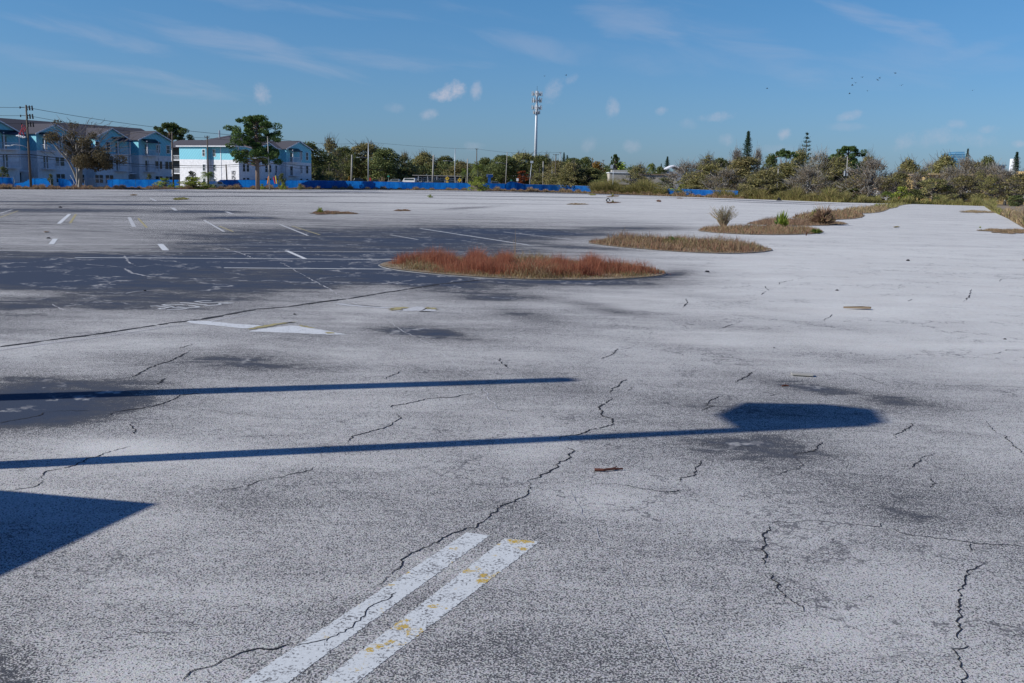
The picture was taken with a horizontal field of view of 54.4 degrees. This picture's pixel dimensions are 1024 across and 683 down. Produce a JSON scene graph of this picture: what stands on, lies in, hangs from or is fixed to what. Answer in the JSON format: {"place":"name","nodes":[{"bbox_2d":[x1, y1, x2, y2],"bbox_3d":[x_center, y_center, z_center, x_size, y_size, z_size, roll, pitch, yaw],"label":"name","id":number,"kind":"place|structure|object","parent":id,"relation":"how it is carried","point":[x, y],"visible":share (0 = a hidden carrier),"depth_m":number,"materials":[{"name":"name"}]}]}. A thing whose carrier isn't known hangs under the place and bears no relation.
{"place":"outdoors","nodes":[
{"label":"outdoors","id":0,"kind":"place"},
{"bbox_2d":[0,189,1023,682],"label":"parking lot","id":1,"kind":"structure","parent":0,"point":[220,461],"depth_m":7.76,"materials":[{"name":"grey asphalt"}]},
{"bbox_2d":[313,210,358,213],"bbox_3d":[-11.203,-8.118,62.283,3.237,0.176,5.884,1,9,0],"label":"weed patch","id":2,"kind":"object","parent":1,"relation":"on","point":[333,212],"visible":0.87,"depth_m":61.94,"materials":[{"name":"brown plant"}]},
{"bbox_2d":[466,176,489,190],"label":"bush","id":3,"kind":"object","parent":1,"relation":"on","point":[478,185],"visible":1,"depth_m":295.85,"materials":[{"name":"green plant"}]},
{"bbox_2d":[843,204,887,213],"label":"weed island","id":4,"kind":"structure","parent":1,"relation":"on","point":[866,209],"depth_m":108.18,"materials":[{"name":"beige plant"}]},
{"bbox_2d":[873,201,911,208],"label":"weed island","id":5,"kind":"structure","parent":1,"relation":"on","point":[892,205],"depth_m":153.96,"materials":[{"name":"plant"}]},
{"bbox_2d":[978,228,1023,233],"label":"weed patch","id":6,"kind":"object","parent":1,"relation":"on","point":[1009,230],"visible":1,"depth_m":55.97,"materials":[{"name":"brown plant"}]},
{"bbox_2d":[0,0,1023,179],"label":"sky","id":7,"kind":"structure","parent":0,"point":[647,81],"materials":[{"name":"blue"}]},
{"bbox_2d":[13,185,1023,227],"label":"verge","id":8,"kind":"structure","parent":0,"point":[1007,206],"depth_m":188.47,"materials":[{"name":"brown plant"}]},
{"bbox_2d":[0,177,13,185],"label":"windscreen fence","id":9,"kind":"object","parent":8,"relation":"on","point":[6,180],"visible":0.74,"depth_m":149.16,"materials":[{"name":"fabric"}]},
{"bbox_2d":[5,105,33,186],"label":"utility pole","id":10,"kind":"object","parent":8,"relation":"on","point":[28,146],"visible":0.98,"depth_m":147.08,"materials":[{"name":"brown wood"}]},
{"bbox_2d":[0,154,301,165],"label":"power line","id":11,"kind":"object","parent":10,"relation":"attached to","point":[131,163],"visible":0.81,"depth_m":174.32,"materials":[{"name":"black metal"}]},
{"bbox_2d":[14,178,50,186],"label":"windscreen fence","id":12,"kind":"object","parent":8,"relation":"on","point":[37,181],"visible":0.69,"depth_m":153.93,"materials":[{"name":"fabric"}]},
{"bbox_2d":[58,178,73,186],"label":"windscreen fence","id":13,"kind":"object","parent":8,"relation":"on","point":[64,182],"visible":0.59,"depth_m":156.72,"materials":[{"name":"fabric"}]},
{"bbox_2d":[0,118,173,186],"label":"apartment building","id":14,"kind":"structure","parent":8,"relation":"on","point":[153,148],"depth_m":188.88,"materials":[{"name":"blue paint"}]},
{"bbox_2d":[42,117,138,186],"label":"leafless tree","id":15,"kind":"object","parent":8,"relation":"on","point":[79,156],"visible":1,"depth_m":154.53,"materials":[{"name":"brown plant"}]},
{"bbox_2d":[0,183,223,188],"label":"dry weeds","id":16,"kind":"object","parent":8,"relation":"on","point":[10,186],"visible":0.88,"depth_m":148.58,"materials":[{"name":"beige plant"}]},
{"bbox_2d":[107,179,178,187],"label":"windscreen fence","id":17,"kind":"object","parent":8,"relation":"on","point":[133,182],"visible":0.64,"depth_m":175.94,"materials":[{"name":"fabric"}]},
{"bbox_2d":[152,178,174,187],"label":"palmetto","id":18,"kind":"object","parent":8,"relation":"on","point":[160,184],"visible":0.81,"depth_m":175.67,"materials":[{"name":"green plant"}]},
{"bbox_2d":[153,122,194,139],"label":"pine tree","id":19,"kind":"object","parent":8,"relation":"on","point":[179,131],"visible":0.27,"depth_m":256.30,"materials":[{"name":"green plant"}]},
{"bbox_2d":[175,177,215,189],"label":"bush","id":20,"kind":"object","parent":8,"relation":"on","point":[197,183],"visible":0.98,"depth_m":179.59,"materials":[{"name":"green plant"}]},
{"bbox_2d":[171,130,313,185],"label":"apartment building","id":21,"kind":"structure","parent":8,"relation":"on","point":[191,155],"depth_m":227.70,"materials":[{"name":"white paint"}]},
{"bbox_2d":[303,141,340,180],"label":"oak tree","id":22,"kind":"object","parent":8,"relation":"on","point":[317,162],"visible":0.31,"depth_m":256.10,"materials":[{"name":"green plant"}]},
{"bbox_2d":[322,135,352,180],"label":"oak tree","id":23,"kind":"object","parent":8,"relation":"on","point":[329,145],"visible":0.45,"depth_m":287.07,"materials":[{"name":"green plant"}]},
{"bbox_2d":[219,180,469,189],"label":"windscreen fence","id":24,"kind":"object","parent":8,"relation":"on","point":[339,184],"visible":0.69,"depth_m":251.55,"materials":[{"name":"fabric"}]},
{"bbox_2d":[333,146,363,180],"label":"oak tree","id":25,"kind":"object","parent":8,"relation":"on","point":[347,150],"visible":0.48,"depth_m":382.61,"materials":[{"name":"green plant"}]},
{"bbox_2d":[224,183,479,190],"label":"dry weeds","id":26,"kind":"object","parent":8,"relation":"on","point":[236,186],"visible":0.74,"depth_m":242.30,"materials":[{"name":"beige plant"}]},
{"bbox_2d":[337,138,399,180],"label":"oak tree","id":27,"kind":"object","parent":8,"relation":"on","point":[359,148],"visible":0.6,"depth_m":386.67,"materials":[{"name":"green plant"}]},
{"bbox_2d":[357,147,417,181],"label":"oak tree","id":28,"kind":"object","parent":8,"relation":"on","point":[386,165],"visible":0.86,"depth_m":380.61,"materials":[{"name":"green plant"}]},
{"bbox_2d":[394,151,421,178],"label":"tree","id":29,"kind":"object","parent":8,"relation":"on","point":[406,158],"visible":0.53,"depth_m":393.10,"materials":[{"name":"green plant"}]},
{"bbox_2d":[400,150,444,174],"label":"oak tree","id":30,"kind":"object","parent":8,"relation":"on","point":[424,157],"visible":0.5,"depth_m":403.12,"materials":[{"name":"green plant"}]},
{"bbox_2d":[412,175,462,182],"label":"store building","id":31,"kind":"structure","parent":8,"relation":"on","point":[425,178],"depth_m":379.99,"materials":[{"name":"concrete"}]},
{"bbox_2d":[422,155,464,175],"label":"oak tree","id":32,"kind":"object","parent":8,"relation":"on","point":[445,158],"visible":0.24,"depth_m":406.49,"materials":[{"name":"green plant"}]},
{"bbox_2d":[441,159,479,183],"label":"tree","id":33,"kind":"object","parent":8,"relation":"on","point":[460,165],"visible":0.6,"depth_m":392.66,"materials":[{"name":"green plant"}]},
{"bbox_2d":[311,159,636,180],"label":"woodland","id":34,"kind":"object","parent":8,"relation":"on","point":[423,168],"visible":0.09,"depth_m":397.68,"materials":[{"name":"green plant"}]},
{"bbox_2d":[468,157,500,182],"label":"oak tree","id":35,"kind":"object","parent":8,"relation":"on","point":[485,161],"visible":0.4,"depth_m":372.56,"materials":[{"name":"green plant"}]},
{"bbox_2d":[482,183,504,189],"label":"windscreen fence","id":36,"kind":"object","parent":8,"relation":"on","point":[500,185],"visible":0.51,"depth_m":318.26,"materials":[{"name":"fabric"}]},
{"bbox_2d":[480,155,527,182],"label":"oak tree","id":37,"kind":"object","parent":8,"relation":"on","point":[498,165],"visible":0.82,"depth_m":363.33,"materials":[{"name":"green plant"}]},
{"bbox_2d":[496,150,544,181],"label":"oak tree","id":38,"kind":"object","parent":8,"relation":"on","point":[521,158],"visible":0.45,"depth_m":368.99,"materials":[{"name":"green plant"}]},
{"bbox_2d":[517,171,531,183],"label":"tree","id":39,"kind":"object","parent":8,"relation":"on","point":[522,180],"visible":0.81,"depth_m":346.75,"materials":[{"name":"red plant"}]},
{"bbox_2d":[531,91,541,156],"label":"cell tower","id":40,"kind":"structure","parent":8,"relation":"on","point":[536,112],"depth_m":419.90,"materials":[{"name":"metal"}]},
{"bbox_2d":[521,154,554,183],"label":"oak tree","id":41,"kind":"object","parent":8,"relation":"on","point":[537,163],"visible":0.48,"depth_m":364.59,"materials":[{"name":"green plant"}]},
{"bbox_2d":[528,166,548,183],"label":"bush","id":42,"kind":"object","parent":8,"relation":"on","point":[535,179],"visible":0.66,"depth_m":344.23,"materials":[{"name":"green plant"}]},
{"bbox_2d":[505,182,590,191],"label":"windscreen fence","id":43,"kind":"object","parent":8,"relation":"on","point":[516,186],"visible":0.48,"depth_m":323.40,"materials":[{"name":"fabric"}]},
{"bbox_2d":[539,157,564,184],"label":"tree","id":44,"kind":"object","parent":8,"relation":"on","point":[550,168],"visible":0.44,"depth_m":339.02,"materials":[{"name":"green plant"}]},
{"bbox_2d":[545,159,588,188],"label":"tree","id":45,"kind":"object","parent":8,"relation":"on","point":[571,172],"visible":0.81,"depth_m":323.18,"materials":[{"name":"green plant"}]},
{"bbox_2d":[549,167,603,185],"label":"oak tree","id":46,"kind":"object","parent":8,"relation":"on","point":[594,174],"visible":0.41,"depth_m":327.70,"materials":[{"name":"green plant"}]},
{"bbox_2d":[562,158,603,175],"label":"tree","id":47,"kind":"object","parent":8,"relation":"on","point":[577,161],"visible":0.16,"depth_m":382.28,"materials":[{"name":"green plant"}]},
{"bbox_2d":[482,185,744,198],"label":"dry weeds","id":48,"kind":"object","parent":8,"relation":"on","point":[562,190],"visible":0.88,"depth_m":293.09,"materials":[{"name":"beige plant"}]},
{"bbox_2d":[609,154,620,170],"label":"pine tree","id":49,"kind":"object","parent":8,"relation":"on","point":[615,159],"visible":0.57,"depth_m":334.35,"materials":[{"name":"green plant"}]},
{"bbox_2d":[586,177,669,194],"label":"tall weeds","id":50,"kind":"object","parent":8,"relation":"on","point":[637,188],"visible":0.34,"depth_m":290.29,"materials":[{"name":"green plant"}]},
{"bbox_2d":[612,162,658,184],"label":"oak tree","id":51,"kind":"object","parent":8,"relation":"on","point":[640,169],"visible":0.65,"depth_m":297.26,"materials":[{"name":"green plant"}]},
{"bbox_2d":[607,170,676,187],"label":"beige building","id":52,"kind":"structure","parent":8,"relation":"on","point":[619,174],"depth_m":308.78,"materials":[{"name":"paint"}]},
{"bbox_2d":[652,157,706,189],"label":"oak tree","id":53,"kind":"object","parent":8,"relation":"on","point":[682,169],"visible":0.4,"depth_m":270.35,"materials":[{"name":"green plant"}]},
{"bbox_2d":[675,177,712,192],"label":"oak tree","id":54,"kind":"object","parent":8,"relation":"on","point":[693,186],"visible":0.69,"depth_m":259.61,"materials":[{"name":"green plant"}]},
{"bbox_2d":[666,188,737,195],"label":"windscreen fence","id":55,"kind":"object","parent":8,"relation":"on","point":[699,192],"visible":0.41,"depth_m":251.95,"materials":[{"name":"fabric"}]},
{"bbox_2d":[682,152,722,177],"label":"tree","id":56,"kind":"object","parent":8,"relation":"on","point":[708,160],"visible":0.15,"depth_m":279.95,"materials":[{"name":"green plant"}]},
{"bbox_2d":[674,158,739,189],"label":"oak tree","id":57,"kind":"object","parent":8,"relation":"on","point":[708,167],"visible":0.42,"depth_m":262.40,"materials":[{"name":"green plant"}]},
{"bbox_2d":[698,167,747,190],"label":"oak tree","id":58,"kind":"object","parent":8,"relation":"on","point":[728,175],"visible":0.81,"depth_m":251.68,"materials":[{"name":"green plant"}]},
{"bbox_2d":[711,151,775,190],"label":"oak tree","id":59,"kind":"object","parent":8,"relation":"on","point":[743,164],"visible":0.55,"depth_m":255.54,"materials":[{"name":"green plant"}]},
{"bbox_2d":[742,131,751,157],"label":"norfolk pine","id":60,"kind":"object","parent":8,"relation":"on","point":[746,148],"visible":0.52,"depth_m":323.33,"materials":[{"name":"green plant"}]},
{"bbox_2d":[736,167,790,196],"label":"oak tree","id":61,"kind":"object","parent":8,"relation":"on","point":[762,177],"visible":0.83,"depth_m":227.53,"materials":[{"name":"green plant"}]},
{"bbox_2d":[758,153,777,179],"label":"tree","id":62,"kind":"object","parent":8,"relation":"on","point":[769,159],"visible":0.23,"depth_m":284.51,"materials":[{"name":"green plant"}]},
{"bbox_2d":[748,158,809,191],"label":"oak tree","id":63,"kind":"object","parent":8,"relation":"on","point":[786,169],"visible":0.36,"depth_m":250.57,"materials":[{"name":"green plant"}]},
{"bbox_2d":[771,148,798,162],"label":"pine tree","id":64,"kind":"object","parent":8,"relation":"on","point":[782,153],"visible":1,"depth_m":263.37,"materials":[{"name":"green plant"}]},
{"bbox_2d":[712,183,858,201],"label":"tall weeds","id":65,"kind":"object","parent":8,"relation":"on","point":[827,194],"visible":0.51,"depth_m":214.20,"materials":[{"name":"green plant"}]},
{"bbox_2d":[781,146,816,184],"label":"tree","id":66,"kind":"object","parent":8,"relation":"on","point":[803,156],"visible":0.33,"depth_m":269.23,"materials":[{"name":"green plant"}]},
{"bbox_2d":[782,167,837,194],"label":"oak tree","id":67,"kind":"object","parent":8,"relation":"on","point":[805,176],"visible":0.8,"depth_m":222.28,"materials":[{"name":"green plant"}]},
{"bbox_2d":[791,145,843,184],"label":"tree","id":68,"kind":"object","parent":8,"relation":"on","point":[815,159],"visible":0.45,"depth_m":245.24,"materials":[{"name":"grey plant"}]},
{"bbox_2d":[809,173,844,191],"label":"tree","id":69,"kind":"object","parent":8,"relation":"on","point":[829,177],"visible":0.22,"depth_m":227.83,"materials":[{"name":"green plant"}]},
{"bbox_2d":[803,152,865,190],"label":"oak tree","id":70,"kind":"object","parent":8,"relation":"on","point":[839,163],"visible":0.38,"depth_m":244.37,"materials":[{"name":"green plant"}]},
{"bbox_2d":[827,146,867,182],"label":"pine tree","id":71,"kind":"object","parent":8,"relation":"on","point":[849,155],"visible":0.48,"depth_m":262.14,"materials":[{"name":"green plant"}]},
{"bbox_2d":[841,170,866,197],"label":"tree","id":72,"kind":"object","parent":8,"relation":"on","point":[849,180],"visible":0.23,"depth_m":226.15,"materials":[{"name":"green plant"}]},
{"bbox_2d":[831,152,903,197],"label":"oak tree","id":73,"kind":"object","parent":8,"relation":"on","point":[871,183],"visible":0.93,"depth_m":217.95,"materials":[{"name":"green plant"}]},
{"bbox_2d":[875,165,913,196],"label":"oak tree","id":74,"kind":"object","parent":8,"relation":"on","point":[897,182],"visible":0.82,"depth_m":214.43,"materials":[{"name":"green plant"}]},
{"bbox_2d":[886,186,915,200],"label":"bush","id":75,"kind":"object","parent":8,"relation":"on","point":[903,194],"visible":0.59,"depth_m":202.27,"materials":[{"name":"green plant"}]},
{"bbox_2d":[890,153,930,184],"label":"tree","id":76,"kind":"object","parent":8,"relation":"on","point":[906,164],"visible":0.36,"depth_m":256.48,"materials":[{"name":"green plant"}]},
{"bbox_2d":[899,173,929,199],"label":"tree","id":77,"kind":"object","parent":8,"relation":"on","point":[916,178],"visible":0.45,"depth_m":218.43,"materials":[{"name":"grey plant"}]},
{"bbox_2d":[831,193,1002,214],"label":"tall weeds","id":78,"kind":"object","parent":8,"relation":"on","point":[991,204],"visible":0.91,"depth_m":195.28,"materials":[{"name":"green plant"}]},
{"bbox_2d":[901,167,933,199],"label":"oak tree","id":79,"kind":"object","parent":8,"relation":"on","point":[922,173],"visible":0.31,"depth_m":220.41,"materials":[{"name":"green plant"}]},
{"bbox_2d":[909,171,962,201],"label":"oak tree","id":80,"kind":"object","parent":8,"relation":"on","point":[938,186],"visible":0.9,"depth_m":208.27,"materials":[{"name":"green plant"}]},
{"bbox_2d":[857,198,1023,226],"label":"dry weeds","id":81,"kind":"object","parent":8,"relation":"on","point":[1017,217],"visible":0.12,"depth_m":81.46,"materials":[{"name":"beige plant"}]},
{"bbox_2d":[924,149,966,172],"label":"oak tree","id":82,"kind":"object","parent":8,"relation":"on","point":[946,161],"visible":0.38,"depth_m":252.68,"materials":[{"name":"green plant"}]},
{"bbox_2d":[929,164,977,200],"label":"oak tree","id":83,"kind":"object","parent":8,"relation":"on","point":[950,170],"visible":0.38,"depth_m":219.88,"materials":[{"name":"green plant"}]},
{"bbox_2d":[939,167,983,201],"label":"oak tree","id":84,"kind":"object","parent":8,"relation":"on","point":[963,179],"visible":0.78,"depth_m":210.27,"materials":[{"name":"green plant"}]},
{"bbox_2d":[905,171,1023,204],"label":"bushes","id":85,"kind":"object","parent":8,"relation":"on","point":[966,200],"depth_m":232.74,"materials":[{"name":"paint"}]},
{"bbox_2d":[943,151,986,173],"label":"tree","id":86,"kind":"object","parent":8,"relation":"on","point":[963,163],"visible":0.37,"depth_m":245.33,"materials":[{"name":"grey plant"}]},
{"bbox_2d":[965,166,1000,198],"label":"oak tree","id":87,"kind":"object","parent":8,"relation":"on","point":[980,174],"visible":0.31,"depth_m":217.98,"materials":[{"name":"green plant"}]},
{"bbox_2d":[966,158,1004,173],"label":"oak tree","id":88,"kind":"object","parent":8,"relation":"on","point":[977,164],"visible":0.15,"depth_m":268.97,"materials":[{"name":"green plant"}]},
{"bbox_2d":[970,171,1015,201],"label":"oak tree","id":89,"kind":"object","parent":8,"relation":"on","point":[990,190],"visible":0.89,"depth_m":204.41,"materials":[{"name":"green plant"}]},
{"bbox_2d":[979,158,1009,174],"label":"tree","id":90,"kind":"object","parent":8,"relation":"on","point":[992,169],"visible":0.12,"depth_m":257.56,"materials":[{"name":"grey plant"}]},
{"bbox_2d":[986,162,1023,204],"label":"oak tree","id":91,"kind":"object","parent":8,"relation":"on","point":[1004,172],"visible":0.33,"depth_m":216.62,"materials":[{"name":"green plant"}]},
{"bbox_2d":[993,167,1023,199],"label":"oak tree","id":92,"kind":"object","parent":8,"relation":"on","point":[1018,187],"visible":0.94,"depth_m":201.53,"materials":[{"name":"green plant"}]},
{"bbox_2d":[1005,195,1023,205],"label":"bush","id":93,"kind":"object","parent":8,"relation":"on","point":[1014,201],"visible":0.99,"depth_m":193.58,"materials":[{"name":"green plant"}]},
{"bbox_2d":[1011,152,1020,174],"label":"norfolk pine","id":94,"kind":"object","parent":8,"relation":"on","point":[1016,162],"visible":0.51,"depth_m":324.09,"materials":[{"name":"green plant"}]},
{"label":"utility pole","id":95,"kind":"object","parent":8,"relation":"on","visible":0},
{"bbox_2d":[33,108,558,152],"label":"power line","id":96,"kind":"object","parent":95,"relation":"attached to","point":[249,136],"visible":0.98,"depth_m":184.19,"materials":[{"name":"black metal"}]},
{"bbox_2d":[378,244,666,280],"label":"weed island","id":97,"kind":"structure","parent":0,"point":[529,267],"depth_m":22.79,"materials":[{"name":"brown plant"}]},
{"bbox_2d":[588,227,772,253],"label":"weed island","id":98,"kind":"structure","parent":0,"point":[711,245],"depth_m":33.90,"materials":[{"name":"brown plant"}]},
{"bbox_2d":[698,222,823,234],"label":"weed island","id":99,"kind":"structure","parent":0,"point":[770,229],"depth_m":48.15,"materials":[{"name":"beige plant"}]},
{"bbox_2d":[707,205,736,225],"bbox_3d":[11.350,-6.726,53.459,1.654,1.196,1.629,1,9,0],"label":"wispy shrub","id":100,"kind":"object","parent":99,"relation":"on","point":[721,215],"visible":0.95,"depth_m":53.32,"materials":[{"name":"grey plant"}]},
{"bbox_2d":[779,209,788,226],"bbox_3d":[14.646,-6.646,53.584,0.666,1.084,0.706,1,9,0],"label":"yucca","id":101,"kind":"object","parent":99,"relation":"on","point":[783,219],"visible":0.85,"depth_m":53.49,"materials":[{"name":"green plant"}]},
{"bbox_2d":[748,216,846,225],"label":"weed island","id":102,"kind":"structure","parent":0,"point":[794,221],"depth_m":60.42,"materials":[{"name":"brown plant"}]},
{"bbox_2d":[807,206,835,223],"bbox_3d":[18.991,-7.721,60.753,1.788,1.169,1.636,-3,10,-25],"label":"straw clump","id":103,"kind":"object","parent":102,"relation":"on","point":[823,216],"visible":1,"depth_m":60.48,"materials":[{"name":"beige plant"}]},
{"bbox_2d":[791,207,864,219],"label":"weed island","id":104,"kind":"structure","parent":0,"point":[844,214],"depth_m":79.52,"materials":[{"name":"brown plant"}]},
{"bbox_3d":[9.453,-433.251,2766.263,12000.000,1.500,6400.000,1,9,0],"label":"ground","id":105,"kind":"structure","parent":0,"visible":0},
{"bbox_2d":[223,114,282,189],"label":"pine tree","id":106,"kind":"object","parent":105,"relation":"on","point":[255,126],"visible":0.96,"depth_m":192.87,"materials":[{"name":"green plant"}]},
{"bbox_2d":[943,152,964,170],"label":"glass tower","id":107,"kind":"structure","parent":105,"relation":"on","point":[960,154],"depth_m":1470.25,"materials":[{"name":"blue glass"}]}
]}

